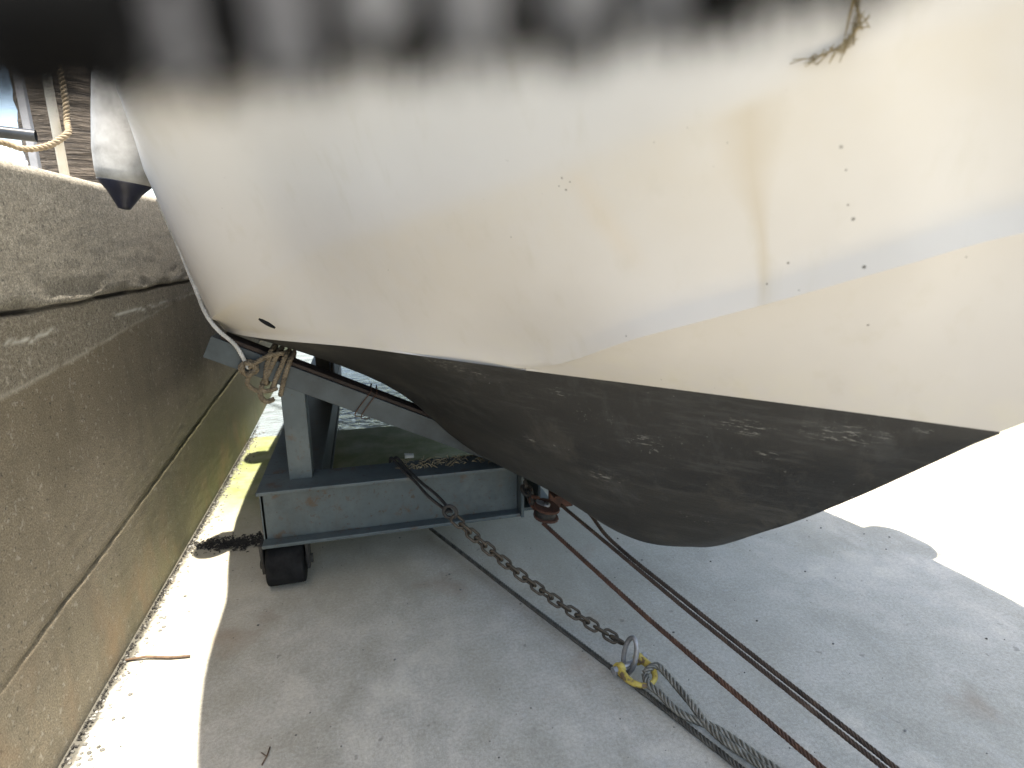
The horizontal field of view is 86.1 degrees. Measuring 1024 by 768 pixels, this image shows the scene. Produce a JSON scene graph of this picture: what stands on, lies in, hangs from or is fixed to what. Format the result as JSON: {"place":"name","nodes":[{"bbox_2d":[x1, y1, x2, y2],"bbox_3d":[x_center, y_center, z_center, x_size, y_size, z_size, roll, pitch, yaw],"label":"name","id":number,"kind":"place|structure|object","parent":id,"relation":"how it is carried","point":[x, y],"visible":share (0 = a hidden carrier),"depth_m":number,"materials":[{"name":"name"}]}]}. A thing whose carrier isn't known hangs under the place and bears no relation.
{"place":"outdoors","nodes":[
{"label":"outdoors","id":0,"kind":"place"},
{"bbox_2d":[0,149,27,164],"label":"upturned dinghy","id":1,"kind":"object","parent":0,"point":[11,157],"visible":0.15,"depth_m":3.83,"materials":[{"name":"grey paint"}]},
{"bbox_2d":[21,103,41,168],"bbox_3d":[-2.213,-1.546,2.417,0.032,1.400,0.032,-4,14,-15],"label":"grey post","id":2,"kind":"object","parent":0,"point":[34,157],"depth_m":2.51,"materials":[{"name":"metal"}]},
{"bbox_2d":[17,88,100,183],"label":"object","id":3,"kind":"object","parent":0,"point":[77,145],"visible":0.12,"depth_m":3.12,"materials":[{"name":"brown wood"}]},
{"bbox_2d":[0,91,154,196],"label":"sky","id":4,"kind":"structure","parent":0,"point":[13,114],"materials":[{"name":"white"}]},
{"bbox_2d":[250,351,412,437],"bbox_3d":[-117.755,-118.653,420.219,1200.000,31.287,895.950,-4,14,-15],"label":"water","id":5,"kind":"structure","parent":0,"point":[270,421],"depth_m":4.68,"materials":[{"name":"grey liquid"}]},
{"bbox_2d":[404,453,413,457],"bbox_3d":[-0.708,0.493,3.775,0.064,0.026,0.041,-4,14,-15],"label":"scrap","id":6,"kind":"object","parent":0,"point":[408,455],"visible":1,"depth_m":3.76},
{"bbox_2d":[58,423,1023,767],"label":"slipway","id":7,"kind":"structure","parent":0,"point":[310,673],"depth_m":2.00,"materials":[{"name":"concrete"}]},
{"bbox_2d":[0,159,292,767],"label":"retaining wall","id":8,"kind":"structure","parent":7,"relation":"on","point":[130,415],"depth_m":1.79,"materials":[{"name":"concrete"}]},
{"bbox_2d":[0,126,37,141],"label":"black pipe","id":9,"kind":"object","parent":8,"relation":"on","point":[14,133],"visible":1,"depth_m":1.98,"materials":[{"name":"grey metal"}]},
{"bbox_2d":[49,109,69,175],"bbox_3d":[-1.793,-1.504,2.032,0.032,1.504,0.032,-4,14,-15],"label":"white pole","id":10,"kind":"object","parent":8,"relation":"on","point":[61,157],"depth_m":2.17,"materials":[{"name":"paint"}]},
{"bbox_2d":[0,99,72,151],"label":"tan rope","id":11,"kind":"object","parent":10,"relation":"hanging from","point":[63,136],"visible":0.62,"depth_m":2.11,"materials":[{"name":"beige fabric"}]},
{"bbox_2d":[125,655,190,660],"bbox_3d":[-1.239,0.957,1.919,0.214,0.012,0.015,-1,14,-4],"label":"stick","id":12,"kind":"object","parent":7,"relation":"on","point":[152,656],"visible":1,"depth_m":1.92,"materials":[{"name":"brown wood"}]},
{"bbox_2d":[61,423,261,767],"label":"leaf litter","id":13,"kind":"object","parent":7,"relation":"on","point":[237,542],"visible":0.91,"depth_m":2.64,"materials":[{"name":"brown plant"}]},
{"bbox_2d":[261,747,270,764],"bbox_3d":[-0.700,1.052,1.552,0.023,0.007,0.056,-4,14,-15],"label":"twig","id":14,"kind":"object","parent":7,"relation":"on","point":[265,755],"visible":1,"depth_m":1.55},
{"bbox_2d":[203,332,572,585],"bbox_3d":[-0.824,-0.011,3.636,1.465,1.075,3.150,-4,14,-15],"label":"boat cradle","id":15,"kind":"object","parent":7,"relation":"on","point":[307,493],"visible":0.77,"depth_m":2.35,"materials":[{"name":"grey metal"}]},
{"bbox_2d":[238,344,296,403],"bbox_3d":[-0.982,-0.045,2.220,0.207,0.229,0.198,-4,14,-15],"label":"rope lashing","id":16,"kind":"object","parent":15,"relation":"attached to","point":[269,365],"visible":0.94,"depth_m":2.16,"materials":[{"name":"brown fabric"}]},
{"bbox_2d":[354,383,377,418],"bbox_3d":[-0.630,0.073,2.364,0.102,0.139,0.140,-4,14,-15],"label":"wire tie","id":17,"kind":"object","parent":15,"relation":"attached to","point":[361,416],"visible":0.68,"depth_m":2.30,"materials":[{"name":"black metal"}]},
{"bbox_2d":[389,456,457,519],"bbox_3d":[-0.387,0.435,2.264,0.048,0.111,0.622,-9,16,-32],"label":"wire strop","id":18,"kind":"object","parent":15,"relation":"on","point":[446,508],"visible":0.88,"depth_m":2.18,"materials":[{"name":"metal"}]},
{"bbox_2d":[450,514,624,644],"bbox_3d":[0.086,0.703,1.973,0.658,0.404,0.038,5,15,18],"label":"chain","id":19,"kind":"object","parent":18,"relation":"hanging from","point":[615,638],"visible":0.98,"depth_m":1.97,"materials":[{"name":"metal"}]},
{"bbox_2d":[621,635,638,674],"bbox_3d":[0.400,0.919,1.858,0.047,0.136,0.067,-4,14,-15],"label":"ring shackle","id":20,"kind":"object","parent":19,"relation":"attached to","point":[628,640],"visible":0.87,"depth_m":1.84,"materials":[{"name":"metal"}]},
{"bbox_2d":[399,453,484,468],"bbox_3d":[-0.263,0.321,2.490,0.533,0.072,0.146,-4,14,-15],"label":"dry weed","id":21,"kind":"object","parent":15,"relation":"on","point":[406,462],"visible":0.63,"depth_m":2.48,"materials":[{"name":"brown plant"}]},
{"bbox_2d":[520,478,533,504],"bbox_3d":[0.066,0.474,2.458,0.056,0.094,0.167,-4,14,-15],"label":"short chain","id":22,"kind":"object","parent":15,"relation":"attached to","point":[528,493],"visible":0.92,"depth_m":2.44,"materials":[{"name":"metal"}]},
{"bbox_2d":[529,495,559,523],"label":"pulley block","id":23,"kind":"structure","parent":15,"relation":"attached to","point":[546,511],"depth_m":2.32,"materials":[{"name":"metal"}]},
{"bbox_2d":[542,523,826,767],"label":"winch cable","id":24,"kind":"object","parent":23,"relation":"attached to","point":[794,744],"visible":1,"depth_m":1.75,"materials":[{"name":"metal"}]},
{"bbox_2d":[560,504,887,767],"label":"winch cable","id":25,"kind":"object","parent":23,"relation":"attached to","point":[824,720],"visible":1,"depth_m":1.70,"materials":[{"name":"brown metal"}]},
{"bbox_2d":[118,0,1023,546],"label":"boat","id":26,"kind":"object","parent":15,"relation":"on","point":[730,292],"visible":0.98,"depth_m":1.07,"materials":[{"name":"white paint"}]},
{"bbox_2d":[91,92,151,209],"bbox_3d":[-1.258,-0.951,1.784,0.182,0.742,0.182,5,12,-17],"label":"fender","id":27,"kind":"object","parent":26,"relation":"hanging from","point":[121,177],"visible":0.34,"depth_m":1.75,"materials":[{"name":"white plastic"}]},
{"bbox_2d":[156,200,247,368],"bbox_3d":[-1.155,-0.366,2.064,0.280,0.631,0.035,2,14,6],"label":"mooring rope","id":28,"kind":"object","parent":26,"relation":"attached to","point":[217,328],"visible":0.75,"depth_m":2.08,"materials":[{"name":"white fabric"}]},
{"bbox_2d":[0,0,901,127],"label":"fringed cloth","id":29,"kind":"object","parent":26,"relation":"hanging from","point":[53,53],"visible":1,"depth_m":0.06,"materials":[{"name":"black fabric"}]},
{"bbox_2d":[790,12,870,66],"bbox_3d":[0.406,-0.450,0.696,0.040,0.081,0.079,-10,17,-35],"label":"straw tuft","id":30,"kind":"object","parent":26,"relation":"attached to","point":[858,26],"visible":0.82,"depth_m":0.69,"materials":[{"name":"beige plant"}]},
{"bbox_2d":[67,425,1023,767],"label":"loose grit","id":31,"kind":"object","parent":7,"relation":"on","point":[233,637],"visible":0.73,"depth_m":2.08,"materials":[{"name":"grey gravel"}]},
{"bbox_2d":[429,528,744,767],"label":"wire cable","id":32,"kind":"object","parent":7,"relation":"on","point":[715,748],"visible":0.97,"depth_m":1.92,"materials":[{"name":"black metal"}]},
{"bbox_2d":[611,652,657,687],"bbox_3d":[0.420,0.955,1.816,0.144,0.035,0.123,-8,16,-30],"label":"bow shackle","id":33,"kind":"object","parent":7,"relation":"on","point":[618,668],"visible":0.84,"depth_m":1.81,"materials":[{"name":"yellow paint"}]},
{"bbox_2d":[641,662,780,767],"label":"eye cable","id":34,"kind":"object","parent":7,"relation":"on","point":[741,748],"visible":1,"depth_m":1.64,"materials":[{"name":"metal"}]},
{"bbox_2d":[572,504,899,767],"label":"winch cable","id":35,"kind":"object","parent":7,"relation":"on","point":[835,720],"visible":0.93,"depth_m":1.69,"materials":[{"name":"brown metal"}]}
]}

